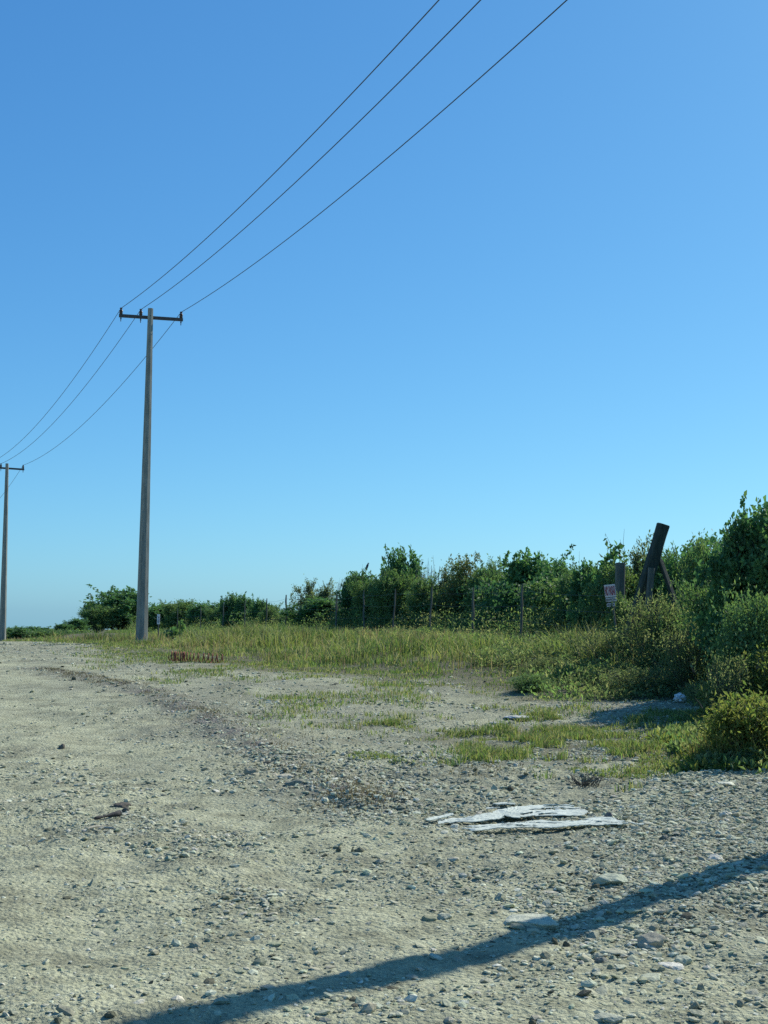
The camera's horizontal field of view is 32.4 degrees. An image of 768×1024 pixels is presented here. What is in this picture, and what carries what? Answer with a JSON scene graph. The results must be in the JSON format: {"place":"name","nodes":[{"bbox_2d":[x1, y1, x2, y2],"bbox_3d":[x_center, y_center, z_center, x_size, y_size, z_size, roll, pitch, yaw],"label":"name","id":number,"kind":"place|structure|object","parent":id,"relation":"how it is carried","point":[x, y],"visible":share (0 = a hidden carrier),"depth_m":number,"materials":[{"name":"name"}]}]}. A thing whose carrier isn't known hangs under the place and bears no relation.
{"place":"outdoors","nodes":[
{"label":"outdoors","id":0,"kind":"place"},
{"bbox_2d":[0,614,693,708],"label":"tall grass","id":1,"kind":"structure","parent":0,"point":[271,640],"depth_m":31.91,"materials":[{"name":"plant"}]},
{"bbox_2d":[0,628,767,1023],"bbox_3d":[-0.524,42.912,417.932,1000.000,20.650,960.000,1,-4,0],"label":"ground","id":2,"kind":"structure","parent":0,"point":[100,736],"depth_m":8.83,"materials":[{"name":"gravel"}]},
{"bbox_2d":[0,463,23,640],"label":"utility pole","id":3,"kind":"object","parent":2,"relation":"on","point":[3,601],"visible":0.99,"depth_m":75.18,"materials":[{"name":"concrete"}]},
{"bbox_2d":[6,625,51,639],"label":"shrub","id":4,"kind":"object","parent":2,"relation":"on","point":[15,632],"visible":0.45,"depth_m":98.74,"materials":[{"name":"green plant"}]},
{"bbox_2d":[22,629,66,637],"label":"shrub","id":5,"kind":"object","parent":2,"relation":"on","point":[35,633],"visible":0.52,"depth_m":96.89,"materials":[{"name":"green plant"}]},
{"bbox_2d":[53,623,74,633],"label":"shrub","id":6,"kind":"object","parent":2,"relation":"on","point":[61,627],"visible":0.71,"depth_m":100.27,"materials":[{"name":"green plant"}]},
{"bbox_2d":[62,617,92,632],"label":"shrub","id":7,"kind":"object","parent":2,"relation":"on","point":[78,623],"visible":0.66,"depth_m":103.31,"materials":[{"name":"green plant"}]},
{"bbox_2d":[77,603,122,632],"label":"shrub","id":8,"kind":"object","parent":2,"relation":"on","point":[98,616],"visible":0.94,"depth_m":110.99,"materials":[{"name":"green plant"}]},
{"bbox_2d":[94,810,122,819],"bbox_3d":[-2.272,2.498,10.886,0.058,0.059,0.276,-3,-5,36],"label":"rubber chunk","id":9,"kind":"object","parent":2,"relation":"on","point":[118,813],"visible":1,"depth_m":10.91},
{"bbox_2d":[104,1011,115,1017],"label":"rock","id":10,"kind":"object","parent":2,"relation":"on","point":[110,1014],"visible":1,"depth_m":5.58,"materials":[{"name":"stone"}]},
{"bbox_2d":[112,802,131,807],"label":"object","id":11,"kind":"object","parent":2,"relation":"on","point":[123,804],"visible":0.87,"depth_m":11.60,"materials":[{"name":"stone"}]},
{"bbox_2d":[80,584,168,631],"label":"shrub","id":12,"kind":"object","parent":2,"relation":"on","point":[124,601],"visible":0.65,"depth_m":113.56,"materials":[{"name":"green plant"}]},
{"bbox_2d":[119,307,182,641],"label":"utility pole","id":13,"kind":"object","parent":2,"relation":"on","point":[142,601],"visible":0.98,"depth_m":42.26,"materials":[{"name":"concrete"}]},
{"bbox_2d":[1,0,438,456],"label":"power line","id":14,"kind":"object","parent":13,"relation":"attached to","point":[264,182],"visible":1,"depth_m":25.99,"materials":[{"name":"metal"}]},
{"bbox_2d":[1,0,480,463],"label":"power line","id":15,"kind":"object","parent":13,"relation":"attached to","point":[298,179],"visible":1,"depth_m":25.42,"materials":[{"name":"metal"}]},
{"bbox_2d":[0,0,566,497],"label":"power line","id":16,"kind":"object","parent":13,"relation":"attached to","point":[360,180],"visible":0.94,"depth_m":25.76,"materials":[{"name":"metal"}]},
{"bbox_2d":[135,602,173,629],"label":"shrub","id":17,"kind":"object","parent":2,"relation":"on","point":[153,612],"visible":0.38,"depth_m":90.44,"materials":[{"name":"green plant"}]},
{"bbox_2d":[162,626,176,640],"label":"weed","id":18,"kind":"object","parent":2,"relation":"on","point":[172,630],"visible":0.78,"depth_m":42.84,"materials":[{"name":"green plant"}]},
{"bbox_2d":[158,598,195,629],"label":"shrub","id":19,"kind":"object","parent":2,"relation":"on","point":[170,609],"visible":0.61,"depth_m":87.11,"materials":[{"name":"green plant"}]},
{"bbox_2d":[174,620,185,638],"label":"weed","id":20,"kind":"object","parent":2,"relation":"on","point":[182,628],"visible":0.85,"depth_m":42.80,"materials":[{"name":"green plant"}]},
{"bbox_2d":[189,941,201,947],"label":"rock","id":21,"kind":"object","parent":2,"relation":"on","point":[193,944],"visible":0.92,"depth_m":6.78,"materials":[{"name":"stone"}]},
{"bbox_2d":[168,651,223,662],"bbox_3d":[-4.345,3.373,30.614,1.301,0.259,0.222,2,-4,3],"label":"coil spring","id":22,"kind":"object","parent":2,"relation":"on","point":[175,654],"visible":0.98,"depth_m":30.56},
{"bbox_2d":[184,599,222,626],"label":"shrub","id":23,"kind":"object","parent":2,"relation":"on","point":[193,613],"visible":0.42,"depth_m":83.36,"materials":[{"name":"green plant"}]},
{"bbox_2d":[203,603,220,627],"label":"shrub","id":24,"kind":"object","parent":2,"relation":"on","point":[211,616],"visible":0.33,"depth_m":79.40,"materials":[{"name":"green plant"}]},
{"bbox_2d":[217,591,238,627],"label":"shrub","id":25,"kind":"object","parent":2,"relation":"on","point":[229,603],"visible":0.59,"depth_m":72.48,"materials":[{"name":"green plant"}]},
{"bbox_2d":[229,591,254,627],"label":"shrub","id":26,"kind":"object","parent":2,"relation":"on","point":[239,608],"visible":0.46,"depth_m":71.46,"materials":[{"name":"green plant"}]},
{"bbox_2d":[244,768,258,774],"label":"rock","id":27,"kind":"object","parent":2,"relation":"on","point":[249,770],"visible":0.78,"depth_m":13.45,"materials":[{"name":"stone"}]},
{"bbox_2d":[247,598,274,623],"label":"shrub","id":28,"kind":"object","parent":2,"relation":"on","point":[255,609],"visible":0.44,"depth_m":69.62,"materials":[{"name":"green plant"}]},
{"bbox_2d":[257,602,290,626],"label":"shrub","id":29,"kind":"object","parent":2,"relation":"on","point":[271,611],"visible":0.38,"depth_m":65.33,"materials":[{"name":"green plant"}]},
{"bbox_2d":[275,611,294,625],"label":"shrub","id":30,"kind":"object","parent":2,"relation":"on","point":[281,619],"visible":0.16,"depth_m":63.33,"materials":[{"name":"green plant"}]},
{"bbox_2d":[277,773,292,778],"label":"rock","id":31,"kind":"object","parent":2,"relation":"on","point":[284,775],"visible":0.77,"depth_m":13.19,"materials":[{"name":"stone"}]},
{"bbox_2d":[285,779,305,785],"bbox_3d":[-0.855,2.644,12.843,0.224,0.102,0.137,1,-4,2],"label":"rock","id":32,"kind":"object","parent":2,"relation":"on","point":[293,782],"visible":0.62,"depth_m":12.79,"materials":[{"name":"stone"}]},
{"bbox_2d":[21,667,577,814],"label":"dry weeds","id":33,"kind":"object","parent":2,"relation":"on","point":[213,714],"visible":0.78,"depth_m":13.98,"materials":[{"name":"brown plant"}]},
{"bbox_2d":[288,578,322,613],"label":"shrub","id":34,"kind":"object","parent":2,"relation":"on","point":[309,590],"visible":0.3,"depth_m":60.77,"materials":[{"name":"green plant"}]},
{"bbox_2d":[277,595,341,626],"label":"shrub","id":35,"kind":"object","parent":2,"relation":"on","point":[322,606],"visible":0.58,"depth_m":57.37,"materials":[{"name":"green plant"}]},
{"bbox_2d":[312,578,336,602],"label":"shrub","id":36,"kind":"object","parent":2,"relation":"on","point":[325,593],"visible":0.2,"depth_m":59.81,"materials":[{"name":"green plant"}]},
{"bbox_2d":[327,580,344,616],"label":"shrub","id":37,"kind":"object","parent":2,"relation":"on","point":[338,589],"visible":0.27,"depth_m":56.94,"materials":[{"name":"green plant"}]},
{"bbox_2d":[92,584,606,637],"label":"wire fence","id":38,"kind":"object","parent":2,"relation":"on","point":[473,613],"visible":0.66,"depth_m":44.10,"materials":[{"name":"metal"}]},
{"bbox_2d":[332,564,366,626],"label":"shrub","id":39,"kind":"object","parent":2,"relation":"on","point":[344,594],"visible":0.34,"depth_m":53.56,"materials":[{"name":"green plant"}]},
{"bbox_2d":[344,570,380,625],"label":"shrub","id":40,"kind":"object","parent":2,"relation":"on","point":[357,599],"visible":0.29,"depth_m":51.60,"materials":[{"name":"green plant"}]},
{"bbox_2d":[352,568,375,625],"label":"shrub","id":41,"kind":"object","parent":2,"relation":"on","point":[367,577],"visible":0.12,"depth_m":53.33,"materials":[{"name":"green plant"}]},
{"bbox_2d":[6,522,729,638],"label":"thicket","id":42,"kind":"object","parent":2,"relation":"on","point":[544,595],"visible":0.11,"depth_m":39.91,"materials":[{"name":"green plant"}]},
{"bbox_2d":[31,640,741,791],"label":"short grass","id":43,"kind":"structure","parent":2,"relation":"on","point":[548,736],"depth_m":18.09,"materials":[{"name":"plant"}]},
{"bbox_2d":[365,566,416,626],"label":"shrub","id":44,"kind":"object","parent":2,"relation":"on","point":[390,584],"visible":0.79,"depth_m":48.49,"materials":[{"name":"green plant"}]},
{"bbox_2d":[377,543,425,627],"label":"shrub","id":45,"kind":"object","parent":2,"relation":"on","point":[400,564],"visible":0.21,"depth_m":49.78,"materials":[{"name":"green plant"}]},
{"bbox_2d":[400,570,452,625],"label":"shrub","id":46,"kind":"object","parent":2,"relation":"on","point":[420,587],"visible":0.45,"depth_m":46.44,"materials":[{"name":"green plant"}]},
{"bbox_2d":[410,558,447,585],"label":"shrub","id":47,"kind":"object","parent":2,"relation":"on","point":[427,573],"visible":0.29,"depth_m":48.98,"materials":[{"name":"green plant"}]},
{"bbox_2d":[421,916,436,920],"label":"rock","id":48,"kind":"object","parent":2,"relation":"on","point":[428,918],"visible":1,"depth_m":7.47,"materials":[{"name":"stone"}]},
{"bbox_2d":[103,601,767,774],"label":"undergrowth","id":49,"kind":"object","parent":2,"relation":"on","point":[675,745],"visible":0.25,"depth_m":25.87,"materials":[{"name":"green plant"}]},
{"bbox_2d":[426,813,453,820],"bbox_3d":[0.449,2.452,10.619,0.060,0.023,0.418,-2,-5,35],"label":"broken board","id":50,"kind":"object","parent":2,"relation":"on","point":[437,817],"visible":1,"depth_m":10.59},
{"bbox_2d":[437,912,452,919],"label":"rock","id":51,"kind":"object","parent":2,"relation":"on","point":[443,916],"visible":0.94,"depth_m":7.52,"materials":[{"name":"stone"}]},
{"bbox_2d":[435,564,455,620],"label":"shrub","id":52,"kind":"object","parent":2,"relation":"on","point":[444,577],"visible":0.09,"depth_m":46.86,"materials":[{"name":"green plant"}]},
{"bbox_2d":[425,552,496,624],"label":"shrub","id":53,"kind":"object","parent":2,"relation":"on","point":[461,575],"visible":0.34,"depth_m":45.54,"materials":[{"name":"green plant"}]},
{"bbox_2d":[438,815,503,823],"bbox_3d":[0.700,2.479,10.652,0.684,0.029,0.206,3,-5,-23],"label":"broken board","id":54,"kind":"object","parent":2,"relation":"on","point":[471,819],"visible":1,"depth_m":10.62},
{"bbox_2d":[462,553,507,625],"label":"shrub","id":55,"kind":"object","parent":2,"relation":"on","point":[491,571],"visible":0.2,"depth_m":43.66,"materials":[{"name":"green plant"}]},
{"bbox_2d":[493,802,514,804],"bbox_3d":[1.066,2.592,11.741,0.203,0.021,0.126,1,-4,0],"label":"broken board","id":56,"kind":"object","parent":2,"relation":"on","point":[502,803],"visible":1,"depth_m":11.70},
{"bbox_2d":[504,715,532,718],"bbox_3d":[2.038,3.062,19.683,0.430,0.053,0.466,4,-6,-40],"label":"rock slab","id":57,"kind":"object","parent":2,"relation":"on","point":[512,716],"visible":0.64,"depth_m":19.61,"materials":[{"name":"stone"}]},
{"bbox_2d":[478,543,575,623],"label":"shrub","id":58,"kind":"object","parent":2,"relation":"on","point":[523,568],"visible":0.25,"depth_m":41.64,"materials":[{"name":"green plant"}]},
{"bbox_2d":[467,805,587,817],"bbox_3d":[1.165,2.525,11.120,1.145,0.037,0.501,2,-5,-21],"label":"broken board","id":59,"kind":"object","parent":2,"relation":"on","point":[515,812],"visible":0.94,"depth_m":11.10,"materials":[{"name":"wood"}]},
{"bbox_2d":[543,804,573,806],"bbox_3d":[1.514,2.540,11.447,0.267,0.016,0.076,0,-4,8],"label":"broken board","id":60,"kind":"object","parent":59,"relation":"on","point":[559,805],"visible":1,"depth_m":11.44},
{"bbox_2d":[503,913,558,929],"bbox_3d":[0.809,2.316,7.429,0.317,0.081,0.302,1,-4,-6],"label":"rock","id":61,"kind":"object","parent":2,"relation":"on","point":[539,921],"visible":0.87,"depth_m":7.37,"materials":[{"name":"stone"}]},
{"bbox_2d":[508,673,560,692],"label":"bush","id":62,"kind":"object","parent":2,"relation":"on","point":[529,681],"visible":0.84,"depth_m":23.16,"materials":[{"name":"green plant"}]},
{"bbox_2d":[505,652,573,674],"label":"bush","id":63,"kind":"object","parent":2,"relation":"on","point":[550,660],"visible":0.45,"depth_m":25.76,"materials":[{"name":"green plant"}]},
{"bbox_2d":[540,951,550,958],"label":"rock","id":64,"kind":"object","parent":2,"relation":"on","point":[544,954],"visible":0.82,"depth_m":6.68,"materials":[{"name":"stone"}]},
{"bbox_2d":[462,817,629,830],"bbox_3d":[1.264,2.473,10.484,1.399,0.037,0.340,2,-5,-15],"label":"broken board","id":65,"kind":"object","parent":2,"relation":"on","point":[597,821],"visible":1,"depth_m":10.47,"materials":[{"name":"wood"}]},
{"bbox_2d":[528,553,571,615],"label":"shrub","id":66,"kind":"object","parent":2,"relation":"on","point":[560,564],"visible":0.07,"depth_m":39.92,"materials":[{"name":"green plant"}]},
{"bbox_2d":[549,560,582,630],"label":"shrub","id":67,"kind":"object","parent":2,"relation":"on","point":[561,607],"visible":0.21,"depth_m":36.76,"materials":[{"name":"green plant"}]},
{"bbox_2d":[540,627,594,647],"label":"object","id":68,"kind":"object","parent":2,"relation":"on","point":[561,638],"visible":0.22,"depth_m":29.35,"materials":[{"name":"green plant"}]},
{"bbox_2d":[565,555,607,632],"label":"shrub","id":69,"kind":"object","parent":2,"relation":"on","point":[585,574],"visible":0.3,"depth_m":33.85,"materials":[{"name":"green plant"}]},
{"bbox_2d":[565,772,607,787],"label":"dead weed","id":70,"kind":"object","parent":2,"relation":"on","point":[585,783],"visible":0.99,"depth_m":12.98,"materials":[{"name":"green plant"}]},
{"bbox_2d":[595,957,606,962],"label":"rock","id":71,"kind":"object","parent":2,"relation":"on","point":[599,959],"visible":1,"depth_m":6.57,"materials":[{"name":"stone"}]},
{"bbox_2d":[562,622,640,663],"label":"bush","id":72,"kind":"object","parent":2,"relation":"on","point":[603,646],"visible":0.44,"depth_m":26.22,"materials":[{"name":"green plant"}]},
{"bbox_2d":[574,551,640,627],"bbox_3d":[5.833,2.196,32.392,1.797,2.557,1.930,5,-6,-44],"label":"shrub","id":73,"kind":"object","parent":2,"relation":"on","point":[593,590],"visible":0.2,"depth_m":32.30,"materials":[{"name":"green plant"}]},
{"bbox_2d":[593,1012,625,1022],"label":"rock","id":74,"kind":"object","parent":2,"relation":"on","point":[610,1017],"visible":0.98,"depth_m":5.66,"materials":[{"name":"stone"}]},
{"bbox_2d":[593,534,628,586],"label":"shrub","id":75,"kind":"object","parent":2,"relation":"on","point":[609,556],"visible":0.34,"depth_m":33.01,"materials":[{"name":"green plant"}]},
{"bbox_2d":[595,873,627,884],"bbox_3d":[1.442,2.340,8.385,0.215,0.078,0.196,2,-5,-17],"label":"rock","id":76,"kind":"object","parent":2,"relation":"on","point":[610,878],"visible":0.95,"depth_m":8.34,"materials":[{"name":"stone"}]},
{"bbox_2d":[604,584,618,649],"bbox_3d":[4.750,2.366,27.204,0.226,1.755,0.061,-7,-6,11],"label":"warning sign","id":77,"kind":"object","parent":2,"relation":"on","point":[609,590],"visible":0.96,"depth_m":27.24,"materials":[{"name":"metal"}]},
{"bbox_2d":[600,948,629,955],"bbox_3d":[1.181,2.256,6.732,0.164,0.052,0.117,1,-4,-6],"label":"rock","id":78,"kind":"object","parent":2,"relation":"on","point":[615,951],"visible":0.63,"depth_m":6.71,"materials":[{"name":"stone"}]},
{"bbox_2d":[614,563,624,626],"bbox_3d":[5.086,2.276,28.513,0.220,2.361,0.173,2,-5,-20],"label":"grey post","id":79,"kind":"object","parent":2,"relation":"on","point":[620,577],"visible":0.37,"depth_m":28.51,"materials":[{"name":"metal"}]},
{"bbox_2d":[605,589,640,641],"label":"bush","id":80,"kind":"object","parent":2,"relation":"on","point":[618,614],"visible":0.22,"depth_m":28.08,"materials":[{"name":"green plant"}]},
{"bbox_2d":[591,663,681,695],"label":"bush","id":81,"kind":"object","parent":2,"relation":"on","point":[626,676],"visible":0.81,"depth_m":22.47,"materials":[{"name":"green plant"}]},
{"bbox_2d":[620,530,653,593],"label":"shrub","id":82,"kind":"object","parent":2,"relation":"on","point":[639,557],"visible":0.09,"depth_m":32.87,"materials":[{"name":"green plant"}]},
{"bbox_2d":[602,582,693,669],"bbox_3d":[5.182,2.252,25.053,1.914,2.037,1.993,-2,-5,32],"label":"bush","id":83,"kind":"object","parent":2,"relation":"on","point":[672,608],"visible":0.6,"depth_m":24.85,"materials":[{"name":"green plant"}]},
{"bbox_2d":[620,523,679,655],"bbox_3d":[5.444,1.785,26.283,1.888,3.178,0.575,-1,-5,23],"label":"braced post","id":84,"kind":"object","parent":2,"relation":"on","point":[653,560],"visible":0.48,"depth_m":26.36,"materials":[{"name":"brown wood"}]},
{"bbox_2d":[640,973,660,980],"bbox_3d":[1.265,2.209,6.247,0.112,0.041,0.116,1,-4,-3],"label":"rock","id":85,"kind":"object","parent":2,"relation":"on","point":[652,976],"visible":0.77,"depth_m":6.23,"materials":[{"name":"stone"}]},
{"bbox_2d":[637,932,664,947],"bbox_3d":[1.388,2.241,6.868,0.150,0.100,0.142,2,-5,-11],"label":"rock","id":86,"kind":"object","parent":2,"relation":"on","point":[655,939],"visible":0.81,"depth_m":6.84,"materials":[{"name":"stone"}]},
{"bbox_2d":[634,544,683,616],"bbox_3d":[6.887,2.117,31.857,1.694,2.677,1.608,2,-5,-15],"label":"shrub","id":87,"kind":"object","parent":2,"relation":"on","point":[656,582],"visible":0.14,"depth_m":31.73,"materials":[{"name":"green plant"}]},
{"bbox_2d":[636,603,697,666],"bbox_3d":[5.524,2.418,24.845,1.478,1.534,1.377,4,-6,-37],"label":"bush","id":88,"kind":"object","parent":2,"relation":"on","point":[661,625],"visible":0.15,"depth_m":24.75,"materials":[{"name":"green plant"}]},
{"bbox_2d":[627,605,713,695],"bbox_3d":[5.125,2.356,22.417,1.792,1.690,1.793,2,-5,-14],"label":"bush","id":89,"kind":"object","parent":2,"relation":"on","point":[693,650],"visible":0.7,"depth_m":22.28,"materials":[{"name":"green plant"}]},
{"bbox_2d":[658,962,683,970],"bbox_3d":[1.417,2.244,6.515,0.110,0.036,0.128,4,-6,-40],"label":"rock","id":90,"kind":"object","parent":2,"relation":"on","point":[677,966],"visible":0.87,"depth_m":6.49,"materials":[{"name":"stone"}]},
{"bbox_2d":[673,693,686,701],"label":"rock","id":91,"kind":"object","parent":2,"relation":"on","point":[677,696],"visible":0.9,"depth_m":21.13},
{"bbox_2d":[673,955,692,965],"bbox_3d":[1.490,2.251,6.607,0.091,0.058,0.078,5,-6,-44],"label":"rock","id":92,"kind":"object","parent":2,"relation":"on","point":[685,960],"visible":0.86,"depth_m":6.59,"materials":[{"name":"stone"}]},
{"bbox_2d":[657,544,709,610],"bbox_3d":[6.793,2.021,29.874,1.437,2.619,1.460,3,-5,-23],"label":"shrub","id":93,"kind":"object","parent":2,"relation":"on","point":[671,570],"visible":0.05,"depth_m":29.95,"materials":[{"name":"green plant"}]},
{"bbox_2d":[674,678,710,705],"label":"bush","id":94,"kind":"object","parent":2,"relation":"on","point":[689,691],"visible":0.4,"depth_m":20.61,"materials":[{"name":"green plant"}]},
{"bbox_2d":[667,528,718,617],"bbox_3d":[6.727,1.838,28.035,1.830,2.986,1.588,2,-5,-11],"label":"shrub","id":95,"kind":"object","parent":2,"relation":"on","point":[691,565],"visible":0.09,"depth_m":27.85,"materials":[{"name":"green plant"}]},
{"bbox_2d":[669,575,716,681],"bbox_3d":[5.946,2.138,23.553,1.743,2.182,1.694,0,-4,4],"label":"bush","id":96,"kind":"object","parent":2,"relation":"on","point":[692,601],"visible":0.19,"depth_m":23.44,"materials":[{"name":"green plant"}]},
{"bbox_2d":[690,1001,698,1008],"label":"rock","id":97,"kind":"object","parent":2,"relation":"on","point":[695,1005],"visible":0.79,"depth_m":5.78,"materials":[{"name":"stone"}]},
{"bbox_2d":[708,853,723,860],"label":"rock","id":98,"kind":"object","parent":2,"relation":"on","point":[715,856],"visible":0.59,"depth_m":9.01,"materials":[{"name":"stone"}]},
{"bbox_2d":[678,679,767,770],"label":"bush","id":99,"kind":"object","parent":2,"relation":"on","point":[732,724],"visible":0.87,"depth_m":13.92,"materials":[{"name":"green plant"}]},
{"bbox_2d":[688,675,758,720],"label":"bush","id":100,"kind":"object","parent":2,"relation":"on","point":[699,710],"visible":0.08,"depth_m":18.16,"materials":[{"name":"green plant"}]},
{"bbox_2d":[687,490,767,676],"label":"tree","id":101,"kind":"object","parent":2,"relation":"on","point":[724,568],"visible":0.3,"depth_m":21.70,"materials":[{"name":"green plant"}]},
{"bbox_2d":[687,639,767,721],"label":"bush","id":102,"kind":"object","parent":2,"relation":"on","point":[736,671],"visible":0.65,"depth_m":17.82,"materials":[{"name":"green plant"}]},
{"bbox_2d":[690,574,767,684],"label":"bush","id":103,"kind":"object","parent":2,"relation":"on","point":[748,627],"visible":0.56,"depth_m":18.80,"materials":[{"name":"green plant"}]},
{"bbox_2d":[736,999,743,1006],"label":"rock","id":104,"kind":"object","parent":2,"relation":"on","point":[740,1002],"visible":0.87,"depth_m":5.80,"materials":[{"name":"stone"}]},
{"bbox_2d":[725,638,767,703],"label":"bush","id":105,"kind":"object","parent":2,"relation":"on","point":[762,678],"visible":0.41,"depth_m":17.80,"materials":[{"name":"green plant"}]},
{"bbox_2d":[735,495,767,608],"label":"tree","id":106,"kind":"object","parent":2,"relation":"on","point":[758,564],"visible":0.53,"depth_m":21.29,"materials":[{"name":"green plant"}]},
{"bbox_2d":[0,0,767,629],"label":"sky","id":107,"kind":"structure","parent":0,"point":[540,323],"materials":[{"name":"blue"}]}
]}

